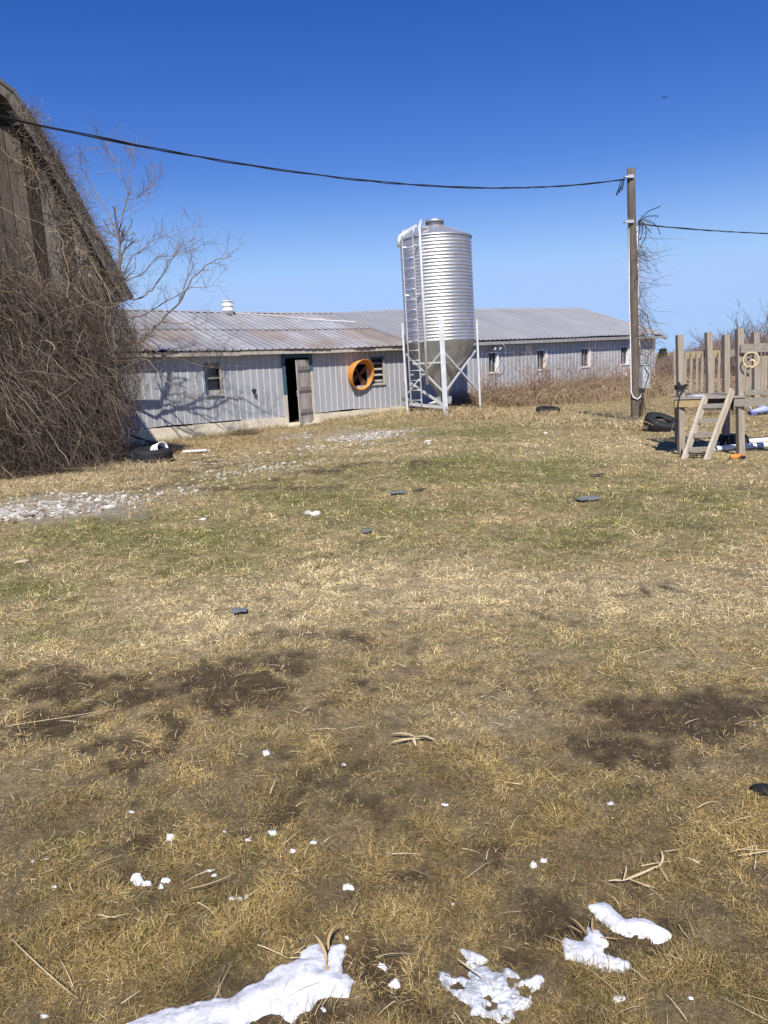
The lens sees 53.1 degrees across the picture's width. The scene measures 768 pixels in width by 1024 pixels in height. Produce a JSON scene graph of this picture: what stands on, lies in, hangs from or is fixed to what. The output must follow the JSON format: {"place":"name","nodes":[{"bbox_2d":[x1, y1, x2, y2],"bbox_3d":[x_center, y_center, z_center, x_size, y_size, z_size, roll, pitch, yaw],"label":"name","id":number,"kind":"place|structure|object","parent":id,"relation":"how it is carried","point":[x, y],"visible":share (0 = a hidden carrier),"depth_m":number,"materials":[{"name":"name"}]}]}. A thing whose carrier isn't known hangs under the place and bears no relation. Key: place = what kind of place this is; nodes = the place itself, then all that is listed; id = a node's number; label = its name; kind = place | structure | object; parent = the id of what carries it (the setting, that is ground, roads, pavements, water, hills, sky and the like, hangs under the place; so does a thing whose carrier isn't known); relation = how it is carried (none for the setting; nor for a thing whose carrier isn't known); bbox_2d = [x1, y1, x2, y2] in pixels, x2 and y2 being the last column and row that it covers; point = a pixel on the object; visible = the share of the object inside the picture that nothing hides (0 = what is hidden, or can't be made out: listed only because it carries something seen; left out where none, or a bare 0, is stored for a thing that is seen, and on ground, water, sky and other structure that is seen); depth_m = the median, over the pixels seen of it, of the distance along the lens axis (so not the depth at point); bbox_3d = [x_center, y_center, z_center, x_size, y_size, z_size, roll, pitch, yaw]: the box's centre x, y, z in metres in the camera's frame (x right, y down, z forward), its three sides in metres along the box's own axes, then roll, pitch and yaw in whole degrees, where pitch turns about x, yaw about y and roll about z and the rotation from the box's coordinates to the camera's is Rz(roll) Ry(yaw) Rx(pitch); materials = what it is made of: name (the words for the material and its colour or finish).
{"place":"outdoors","nodes":[
{"label":"outdoors","id":0,"kind":"place"},
{"bbox_2d":[0,426,460,523],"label":"gravel","id":1,"kind":"structure","parent":0,"point":[24,511],"depth_m":10.56,"materials":[{"name":"grey gravel"}]},
{"bbox_2d":[0,352,767,1023],"bbox_3d":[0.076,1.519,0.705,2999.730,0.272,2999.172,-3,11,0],"label":"ground","id":2,"kind":"structure","parent":0,"point":[740,704],"depth_m":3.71,"materials":[{"name":"brown plant"}]},
{"bbox_2d":[14,559,30,563],"bbox_3d":[-3.264,0.452,6.932,0.146,0.052,0.105,-5,11,-13],"label":"stone","id":3,"kind":"object","parent":2,"relation":"on","point":[23,561],"visible":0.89,"depth_m":6.90,"materials":[{"name":"stone"}]},
{"bbox_2d":[12,939,74,996],"bbox_3d":[-0.934,1.245,2.100,0.360,0.004,0.007,6,14,39],"label":"corn husk","id":4,"kind":"object","parent":2,"relation":"on","point":[40,966],"visible":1,"depth_m":2.10,"materials":[{"name":"beige plant"}]},
{"bbox_2d":[4,709,110,727],"bbox_3d":[-1.519,0.975,3.645,0.523,0.008,0.029,-5,11,-13],"label":"corn husk","id":5,"kind":"object","parent":2,"relation":"on","point":[56,718],"visible":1,"depth_m":3.64,"materials":[{"name":"beige plant"}]},
{"bbox_2d":[0,78,133,472],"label":"gambrel barn","id":6,"kind":"structure","parent":2,"relation":"on","point":[10,192],"depth_m":13.87,"materials":[{"name":"brown wood"}]},
{"bbox_2d":[0,92,158,480],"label":"climbing vine","id":7,"kind":"object","parent":6,"relation":"attached to","point":[59,393],"visible":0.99,"depth_m":13.82,"materials":[{"name":"brown plant"}]},
{"bbox_2d":[97,913,128,918],"bbox_3d":[-0.808,1.198,2.282,0.099,0.003,0.020,-2,11,4],"label":"corn husk","id":8,"kind":"object","parent":2,"relation":"on","point":[109,916],"visible":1,"depth_m":2.28,"materials":[{"name":"beige plant"}]},
{"bbox_2d":[130,872,140,880],"bbox_3d":[-0.809,1.190,2.511,0.045,0.023,0.034,-3,11,0],"label":"snow crumb","id":9,"kind":"object","parent":2,"relation":"on","point":[134,875],"visible":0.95,"depth_m":2.51,"materials":[{"name":"white snow"}]},
{"bbox_2d":[133,875,144,885],"bbox_3d":[-0.795,1.193,2.492,0.042,0.023,0.042,-3,11,0],"label":"snow crumb","id":10,"kind":"object","parent":2,"relation":"on","point":[139,878],"visible":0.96,"depth_m":2.48,"materials":[{"name":"white snow"}]},
{"bbox_2d":[129,433,158,443],"bbox_3d":[-6.175,-1.892,19.710,0.824,0.301,0.083,0,11,12],"label":"stick pile","id":11,"kind":"object","parent":2,"relation":"on","point":[149,441],"visible":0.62,"depth_m":19.68,"materials":[{"name":"plant"}]},
{"bbox_2d":[141,880,151,886],"bbox_3d":[-0.761,1.195,2.468,0.043,0.024,0.036,8,15,44],"label":"snow crumb","id":12,"kind":"object","parent":2,"relation":"on","point":[148,883],"visible":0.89,"depth_m":2.46,"materials":[{"name":"white snow"}]},
{"bbox_2d":[128,446,172,464],"bbox_3d":[-4.458,-1.074,14.713,0.826,0.322,0.826,-3,11,0],"label":"tyre","id":13,"kind":"object","parent":2,"relation":"on","point":[145,454],"visible":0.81,"depth_m":14.42,"materials":[{"name":"black rubber"}]},
{"bbox_2d":[150,442,167,449],"bbox_3d":[-4.343,-1.214,14.813,0.345,0.295,0.256,6,14,40],"label":"plastic bucket","id":14,"kind":"object","parent":13,"relation":"on","point":[156,445],"visible":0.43,"depth_m":14.79,"materials":[{"name":"white plastic"}]},
{"bbox_2d":[65,110,249,412],"bbox_3d":[-5.277,-5.126,18.048,4.162,7.544,2.635,-3,11,0],"label":"bare tree","id":15,"kind":"object","parent":2,"relation":"on","point":[122,235],"visible":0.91,"depth_m":17.80,"materials":[{"name":"grey plant"}]},
{"bbox_2d":[160,877,170,882],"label":"snow crumb","id":16,"kind":"object","parent":2,"relation":"on","point":[166,880],"visible":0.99,"depth_m":2.47,"materials":[{"name":"white snow"}]},
{"bbox_2d":[166,833,174,840],"bbox_3d":[-0.755,1.151,2.722,0.041,0.024,0.031,2,12,22],"label":"snow crumb","id":17,"kind":"object","parent":2,"relation":"on","point":[170,836],"visible":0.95,"depth_m":2.72,"materials":[{"name":"white snow"}]},
{"bbox_2d":[182,449,209,452],"bbox_3d":[-3.957,-1.280,16.213,0.560,0.078,0.138,-1,11,8],"label":"white board","id":18,"kind":"object","parent":2,"relation":"on","point":[194,451],"visible":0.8,"depth_m":16.17,"materials":[{"name":"paint"}]},
{"bbox_2d":[188,874,232,888],"bbox_3d":[-0.538,1.159,2.410,0.149,0.011,0.012,-7,11,-19],"label":"corn husk","id":19,"kind":"object","parent":2,"relation":"on","point":[210,883],"visible":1,"depth_m":2.41,"materials":[{"name":"beige plant"}]},
{"bbox_2d":[231,606,247,613],"bbox_3d":[-0.975,0.660,5.196,0.109,0.024,0.099,-3,11,0],"label":"roof shingle","id":20,"kind":"object","parent":2,"relation":"on","point":[238,610],"visible":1,"depth_m":5.18,"materials":[{"name":"grey"}]},
{"bbox_2d":[125,943,354,1023],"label":"snow patch","id":21,"kind":"object","parent":2,"relation":"on","point":[261,998],"visible":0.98,"depth_m":1.98,"materials":[{"name":"white snow"}]},
{"bbox_2d":[314,924,337,969],"bbox_3d":[-0.167,1.198,2.118,0.061,0.042,0.141,-1,11,8],"label":"corn husk","id":22,"kind":"object","parent":21,"relation":"on","point":[323,947],"visible":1,"depth_m":2.13,"materials":[{"name":"beige plant"}]},
{"bbox_2d":[263,750,269,755],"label":"snow crumb","id":23,"kind":"object","parent":2,"relation":"on","point":[266,752],"visible":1,"depth_m":3.27,"materials":[{"name":"white snow"}]},
{"bbox_2d":[267,829,276,835],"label":"snow crumb","id":24,"kind":"object","parent":2,"relation":"on","point":[273,832],"visible":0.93,"depth_m":2.71,"materials":[{"name":"white snow"}]},
{"bbox_2d":[309,511,320,515],"bbox_3d":[-0.768,0.016,8.581,0.131,0.069,0.097,-3,11,0],"label":"stone","id":25,"kind":"object","parent":2,"relation":"on","point":[314,513],"visible":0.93,"depth_m":8.54,"materials":[{"name":"stone"}]},
{"bbox_2d":[343,883,354,890],"bbox_3d":[-0.113,1.185,2.422,0.051,0.024,0.042,-3,11,0],"label":"snow crumb","id":26,"kind":"object","parent":2,"relation":"on","point":[349,886],"visible":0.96,"depth_m":2.41,"materials":[{"name":"white snow"}]},
{"bbox_2d":[361,528,371,532],"bbox_3d":[-0.172,0.182,7.556,0.114,0.021,0.103,-3,11,0],"label":"roof shingle","id":27,"kind":"object","parent":2,"relation":"on","point":[365,530],"visible":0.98,"depth_m":7.55,"materials":[{"name":"grey"}]},
{"bbox_2d":[377,963,386,970],"bbox_3d":[-0.006,1.242,2.104,0.041,0.021,0.022,1,11,20],"label":"snow crumb","id":28,"kind":"object","parent":2,"relation":"on","point":[381,966],"visible":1,"depth_m":2.10,"materials":[{"name":"white snow"}]},
{"bbox_2d":[0,459,767,1023],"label":"straw litter","id":29,"kind":"object","parent":2,"relation":"on","point":[396,767],"visible":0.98,"depth_m":2.65,"materials":[{"name":"beige plant"}]},
{"bbox_2d":[0,366,767,498],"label":"dry weeds","id":30,"kind":"object","parent":2,"relation":"on","point":[577,392],"visible":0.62,"depth_m":22.20,"materials":[{"name":"beige plant"}]},
{"bbox_2d":[106,300,666,444],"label":"poultry barn","id":31,"kind":"structure","parent":2,"relation":"on","point":[302,368],"depth_m":24.10,"materials":[{"name":"grey metal"}]},
{"bbox_2d":[204,362,223,396],"bbox_3d":[-4.721,-3.666,21.285,0.510,0.910,0.150,-11,13,-37],"label":"window","id":32,"kind":"structure","parent":31,"relation":"in","point":[212,385],"depth_m":21.32,"materials":[{"name":"white paint"}]},
{"bbox_2d":[295,360,312,424],"bbox_3d":[-2.390,-3.564,22.840,0.116,1.868,0.800,2,12,23],"label":"door","id":33,"kind":"structure","parent":31,"relation":"in","point":[303,391],"depth_m":22.80,"materials":[{"name":"grey wood"}]},
{"bbox_2d":[370,357,385,384],"bbox_3d":[-0.210,-4.529,24.695,0.550,0.890,0.150,-11,13,-37],"label":"window","id":34,"kind":"structure","parent":31,"relation":"in","point":[376,361],"depth_m":24.75,"materials":[{"name":"white paint"}]},
{"bbox_2d":[488,352,498,373],"bbox_3d":[3.930,-5.397,27.855,0.510,0.760,0.165,-11,13,-37],"label":"window","id":35,"kind":"structure","parent":31,"relation":"in","point":[493,356],"depth_m":27.88,"materials":[{"name":"white paint"}]},
{"bbox_2d":[537,349,546,370],"bbox_3d":[6.003,-5.809,29.420,0.550,0.780,0.165,-11,13,-37],"label":"window","id":36,"kind":"structure","parent":31,"relation":"in","point":[542,353],"depth_m":29.45,"materials":[{"name":"white paint"}]},
{"bbox_2d":[581,348,590,367],"bbox_3d":[8.093,-6.208,30.999,0.590,0.770,0.165,-11,13,-37],"label":"window","id":37,"kind":"structure","parent":31,"relation":"in","point":[584,350],"depth_m":31.04,"materials":[{"name":"white paint"}]},
{"bbox_2d":[621,346,629,364],"bbox_3d":[10.155,-6.607,32.557,0.600,0.770,0.165,-11,13,-37],"label":"window","id":38,"kind":"structure","parent":31,"relation":"in","point":[625,356],"depth_m":32.62,"materials":[{"name":"white paint"}]},
{"bbox_2d":[388,978,400,988],"bbox_3d":[0.030,1.249,2.039,0.032,0.024,0.036,-12,14,-41],"label":"snow crumb","id":39,"kind":"object","parent":2,"relation":"on","point":[395,982],"visible":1,"depth_m":2.03,"materials":[{"name":"white snow"}]},
{"bbox_2d":[390,490,405,493],"bbox_3d":[0.172,-0.251,9.630,0.197,0.025,0.159,-3,11,0],"label":"roof shingle","id":40,"kind":"object","parent":2,"relation":"on","point":[395,492],"visible":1,"depth_m":9.61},
{"bbox_2d":[391,732,434,745],"bbox_3d":[0.121,0.970,3.283,0.199,0.020,0.076,-1,11,12],"label":"corn husk","id":41,"kind":"object","parent":2,"relation":"on","point":[421,737],"visible":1,"depth_m":3.29,"materials":[{"name":"beige plant"}]},
{"bbox_2d":[397,218,480,414],"bbox_3d":[1.669,-5.793,23.357,2.420,5.904,2.332,-3,11,0],"label":"feed silo","id":42,"kind":"object","parent":2,"relation":"on","point":[437,282],"visible":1,"depth_m":22.46,"materials":[{"name":"metal"}]},
{"bbox_2d":[460,948,487,964],"bbox_3d":[0.244,1.217,2.103,0.047,0.033,0.098,-13,15,-43],"label":"snow patch","id":43,"kind":"object","parent":2,"relation":"on","point":[476,958],"visible":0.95,"depth_m":2.09,"materials":[{"name":"white snow"}]},
{"bbox_2d":[460,357,519,402],"bbox_3d":[3.645,-4.511,26.551,2.141,1.716,2.329,4,13,33],"label":"bare shrub","id":44,"kind":"object","parent":2,"relation":"on","point":[489,381],"visible":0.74,"depth_m":26.21,"materials":[{"name":"brown plant"}]},
{"bbox_2d":[439,960,543,1023],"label":"snow patch","id":45,"kind":"object","parent":2,"relation":"on","point":[500,992],"visible":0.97,"depth_m":1.98,"materials":[{"name":"white snow"}]},
{"bbox_2d":[458,959,481,976],"bbox_3d":[0.223,1.195,2.017,0.005,0.004,0.090,-12,14,-41],"label":"corn husk","id":46,"kind":"object","parent":45,"relation":"on","point":[470,968],"visible":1,"depth_m":2.02,"materials":[{"name":"beige plant"}]},
{"bbox_2d":[490,345,573,402],"bbox_3d":[4.908,-4.632,26.714,2.450,2.350,2.863,5,13,35],"label":"bare shrub","id":47,"kind":"object","parent":2,"relation":"on","point":[535,376],"visible":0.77,"depth_m":26.91,"materials":[{"name":"brown plant"}]},
{"bbox_2d":[530,861,536,867],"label":"snow crumb","id":48,"kind":"object","parent":2,"relation":"on","point":[533,864],"visible":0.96,"depth_m":2.48,"materials":[{"name":"white snow"}]},
{"bbox_2d":[536,406,559,413],"bbox_3d":[4.825,-2.985,22.634,0.704,0.265,0.709,-3,11,0],"label":"tyre","id":49,"kind":"object","parent":2,"relation":"on","point":[544,408],"visible":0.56,"depth_m":22.44,"materials":[{"name":"black rubber"}]},
{"bbox_2d":[522,349,594,387],"bbox_3d":[6.520,-5.075,28.329,3.314,1.890,2.653,-3,11,0],"label":"bare shrub","id":50,"kind":"object","parent":2,"relation":"on","point":[545,368],"visible":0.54,"depth_m":28.46,"materials":[{"name":"brown plant"}]},
{"bbox_2d":[573,495,601,500],"bbox_3d":[2.268,-0.155,8.600,0.271,0.026,0.209,-6,11,-14],"label":"roof shingle","id":51,"kind":"object","parent":2,"relation":"on","point":[591,497],"visible":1,"depth_m":8.59,"materials":[{"name":"grey"}]},
{"bbox_2d":[560,927,630,972],"bbox_3d":[0.569,1.195,2.108,0.184,0.039,0.181,-3,11,0],"label":"snow patch","id":52,"kind":"object","parent":2,"relation":"on","point":[593,942],"visible":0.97,"depth_m":2.08,"materials":[{"name":"white snow"}]},
{"bbox_2d":[567,918,616,938],"bbox_3d":[0.590,1.165,2.163,0.142,0.014,0.061,2,12,24],"label":"corn husk","id":53,"kind":"object","parent":52,"relation":"on","point":[579,924],"visible":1,"depth_m":2.16,"materials":[{"name":"beige plant"}]},
{"bbox_2d":[561,340,629,386],"bbox_3d":[7.571,-5.484,29.562,2.646,2.147,2.662,-10,13,-35],"label":"bare shrub","id":54,"kind":"object","parent":2,"relation":"on","point":[592,374],"visible":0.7,"depth_m":29.26,"materials":[{"name":"brown plant"}]},
{"bbox_2d":[585,346,648,383],"bbox_3d":[9.350,-5.779,30.844,2.880,2.088,2.554,7,14,42],"label":"bare shrub","id":55,"kind":"object","parent":2,"relation":"on","point":[616,373],"visible":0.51,"depth_m":30.85,"materials":[{"name":"brown plant"}]},
{"bbox_2d":[612,994,625,1004],"bbox_3d":[0.593,1.234,1.946,0.050,0.024,0.042,-10,13,-33],"label":"snow crumb","id":56,"kind":"object","parent":2,"relation":"on","point":[618,998],"visible":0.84,"depth_m":1.94,"materials":[{"name":"white snow"}]},
{"bbox_2d":[588,902,671,944],"bbox_3d":[0.692,1.177,2.201,0.250,0.039,0.109,6,14,39],"label":"snow patch","id":57,"kind":"object","parent":2,"relation":"on","point":[616,921],"visible":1,"depth_m":2.17,"materials":[{"name":"white snow"}]},
{"bbox_2d":[623,168,650,424],"bbox_3d":[5.560,-4.534,16.914,0.636,5.711,0.295,0,11,14],"label":"utility pole","id":58,"kind":"object","parent":2,"relation":"on","point":[636,378],"visible":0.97,"depth_m":16.90,"materials":[{"name":"brown wood"}]},
{"bbox_2d":[0,115,624,188],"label":"overhead cable","id":59,"kind":"object","parent":58,"relation":"attached to","point":[128,143],"visible":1,"depth_m":10.36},
{"bbox_2d":[616,180,623,195],"bbox_3d":[5.064,-6.952,16.492,0.181,0.306,0.032,-3,11,0],"label":"spliced wire","id":60,"kind":"object","parent":58,"relation":"attached to","point":[620,187],"visible":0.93,"depth_m":16.48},
{"bbox_2d":[638,206,660,246],"bbox_3d":[5.713,-6.129,16.635,0.466,0.782,0.692,0,11,14],"label":"spliced wire","id":61,"kind":"object","parent":58,"relation":"attached to","point":[639,222],"visible":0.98,"depth_m":16.53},
{"bbox_2d":[620,215,682,416],"bbox_3d":[5.812,-3.968,16.947,1.436,4.914,1.388,-3,11,0],"label":"dry vine","id":62,"kind":"object","parent":58,"relation":"attached to","point":[645,314],"visible":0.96,"depth_m":16.84,"materials":[{"name":"brown plant"}]},
{"bbox_2d":[638,224,766,233],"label":"overhead cable","id":63,"kind":"object","parent":58,"relation":"attached to","point":[702,229],"visible":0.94,"depth_m":17.58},
{"bbox_2d":[617,352,658,381],"bbox_3d":[10.425,-5.750,31.635,1.628,1.661,1.593,0,11,17],"label":"bare shrub","id":64,"kind":"object","parent":2,"relation":"on","point":[629,371],"visible":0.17,"depth_m":31.28,"materials":[{"name":"brown plant"}]},
{"bbox_2d":[609,849,677,888],"bbox_3d":[0.841,1.111,2.403,0.298,0.011,0.121,-11,14,-37],"label":"twig","id":65,"kind":"object","parent":2,"relation":"on","point":[641,873],"visible":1,"depth_m":2.38,"materials":[{"name":"beige wood"}]},
{"bbox_2d":[643,412,674,431],"bbox_3d":[5.715,-1.827,15.830,0.725,0.451,0.717,-3,11,0],"label":"tyre","id":66,"kind":"object","parent":2,"relation":"on","point":[661,425],"visible":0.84,"depth_m":15.68,"materials":[{"name":"black rubber"}]},
{"bbox_2d":[655,348,667,363],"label":"spruce tree","id":67,"kind":"object","parent":2,"relation":"on","point":[663,350],"visible":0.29,"depth_m":58.78,"materials":[{"name":"green plant"}]},
{"bbox_2d":[651,356,694,377],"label":"bare shrub","id":68,"kind":"object","parent":2,"relation":"on","point":[663,367],"visible":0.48,"depth_m":32.60,"materials":[{"name":"brown plant"}]},
{"bbox_2d":[684,321,736,348],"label":"bare tree","id":69,"kind":"object","parent":2,"relation":"on","point":[714,336],"visible":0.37,"depth_m":43.79,"materials":[{"name":"brown plant"}]},
{"bbox_2d":[655,324,767,376],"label":"brush thicket","id":70,"kind":"object","parent":2,"relation":"on","point":[715,346],"visible":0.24,"depth_m":34.64,"materials":[{"name":"brown plant"}]},
{"bbox_2d":[673,328,767,459],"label":"play fort","id":71,"kind":"structure","parent":2,"relation":"on","point":[752,382],"depth_m":11.74,"materials":[{"name":"brown wood"}]},
{"bbox_2d":[674,382,687,447],"bbox_3d":[4.583,-1.510,11.927,0.197,1.011,0.141,-3,11,0],"label":"rubber strap","id":72,"kind":"object","parent":71,"relation":"attached to","point":[680,386],"visible":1,"depth_m":11.84,"materials":[{"name":"black rubber"}]},
{"bbox_2d":[687,394,703,396],"bbox_3d":[4.774,-1.779,11.795,0.250,0.042,0.044,2,12,22],"label":"grey pipe","id":73,"kind":"object","parent":71,"relation":"on","point":[700,395],"visible":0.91,"depth_m":11.77,"materials":[{"name":"plastic"}]},
{"bbox_2d":[742,352,759,367],"bbox_3d":[5.409,-2.240,11.335,0.229,0.243,0.038,2,12,22],"label":"rope ring","id":74,"kind":"object","parent":71,"relation":"hanging from","point":[754,362],"visible":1,"depth_m":11.32,"materials":[{"name":"beige fabric"}]},
{"bbox_2d":[717,433,749,445],"bbox_3d":[5.818,-1.188,12.858,0.573,0.220,0.520,-3,11,0],"label":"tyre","id":75,"kind":"object","parent":2,"relation":"on","point":[730,439],"visible":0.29,"depth_m":12.67,"materials":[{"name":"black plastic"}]},
{"bbox_2d":[704,437,767,446],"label":"white pipe","id":76,"kind":"object","parent":2,"relation":"on","point":[757,440],"visible":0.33,"depth_m":12.94,"materials":[{"name":"plastic"}]},
{"bbox_2d":[729,454,745,459],"bbox_3d":[5.203,-0.814,11.338,0.219,0.090,0.108,-3,11,0],"label":"toy truck","id":77,"kind":"object","parent":2,"relation":"on","point":[736,456],"visible":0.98,"depth_m":11.30,"materials":[{"name":"orange paint"}]},
{"bbox_2d":[726,295,749,331],"bbox_3d":[16.302,-7.835,35.085,1.430,3.996,0.705,2,12,25],"label":"bare tree","id":78,"kind":"object","parent":2,"relation":"on","point":[736,318],"visible":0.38,"depth_m":35.00,"materials":[{"name":"grey plant"}]},
{"bbox_2d":[714,442,767,450],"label":"white pipe","id":79,"kind":"object","parent":2,"relation":"on","point":[733,446],"visible":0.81,"depth_m":12.35,"materials":[{"name":"plastic"}]},
{"bbox_2d":[730,845,767,855],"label":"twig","id":80,"kind":"object","parent":2,"relation":"on","point":[751,849],"visible":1,"depth_m":2.45,"materials":[{"name":"beige wood"}]},
{"bbox_2d":[731,306,767,343],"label":"bare tree","id":81,"kind":"object","parent":2,"relation":"on","point":[745,332],"visible":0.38,"depth_m":37.58,"materials":[{"name":"brown plant"}]},
{"bbox_2d":[747,406,767,415],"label":"ride on toy","id":82,"kind":"object","parent":2,"relation":"on","point":[759,409],"visible":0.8,"depth_m":18.14,"materials":[{"name":"blue plastic"}]},
{"bbox_2d":[750,783,767,796],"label":"rubber scrap","id":83,"kind":"object","parent":2,"relation":"on","point":[759,787],"visible":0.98,"depth_m":2.79,"materials":[{"name":"rubber"}]},
{"bbox_2d":[758,294,767,331],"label":"bare tree","id":84,"kind":"object","parent":2,"relation":"on","point":[763,321],"visible":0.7,"depth_m":41.23,"materials":[{"name":"grey plant"}]},
{"bbox_2d":[0,0,767,352],"label":"sky","id":85,"kind":"structure","parent":0,"point":[471,93],"materials":[{"name":"blue"}]}
]}

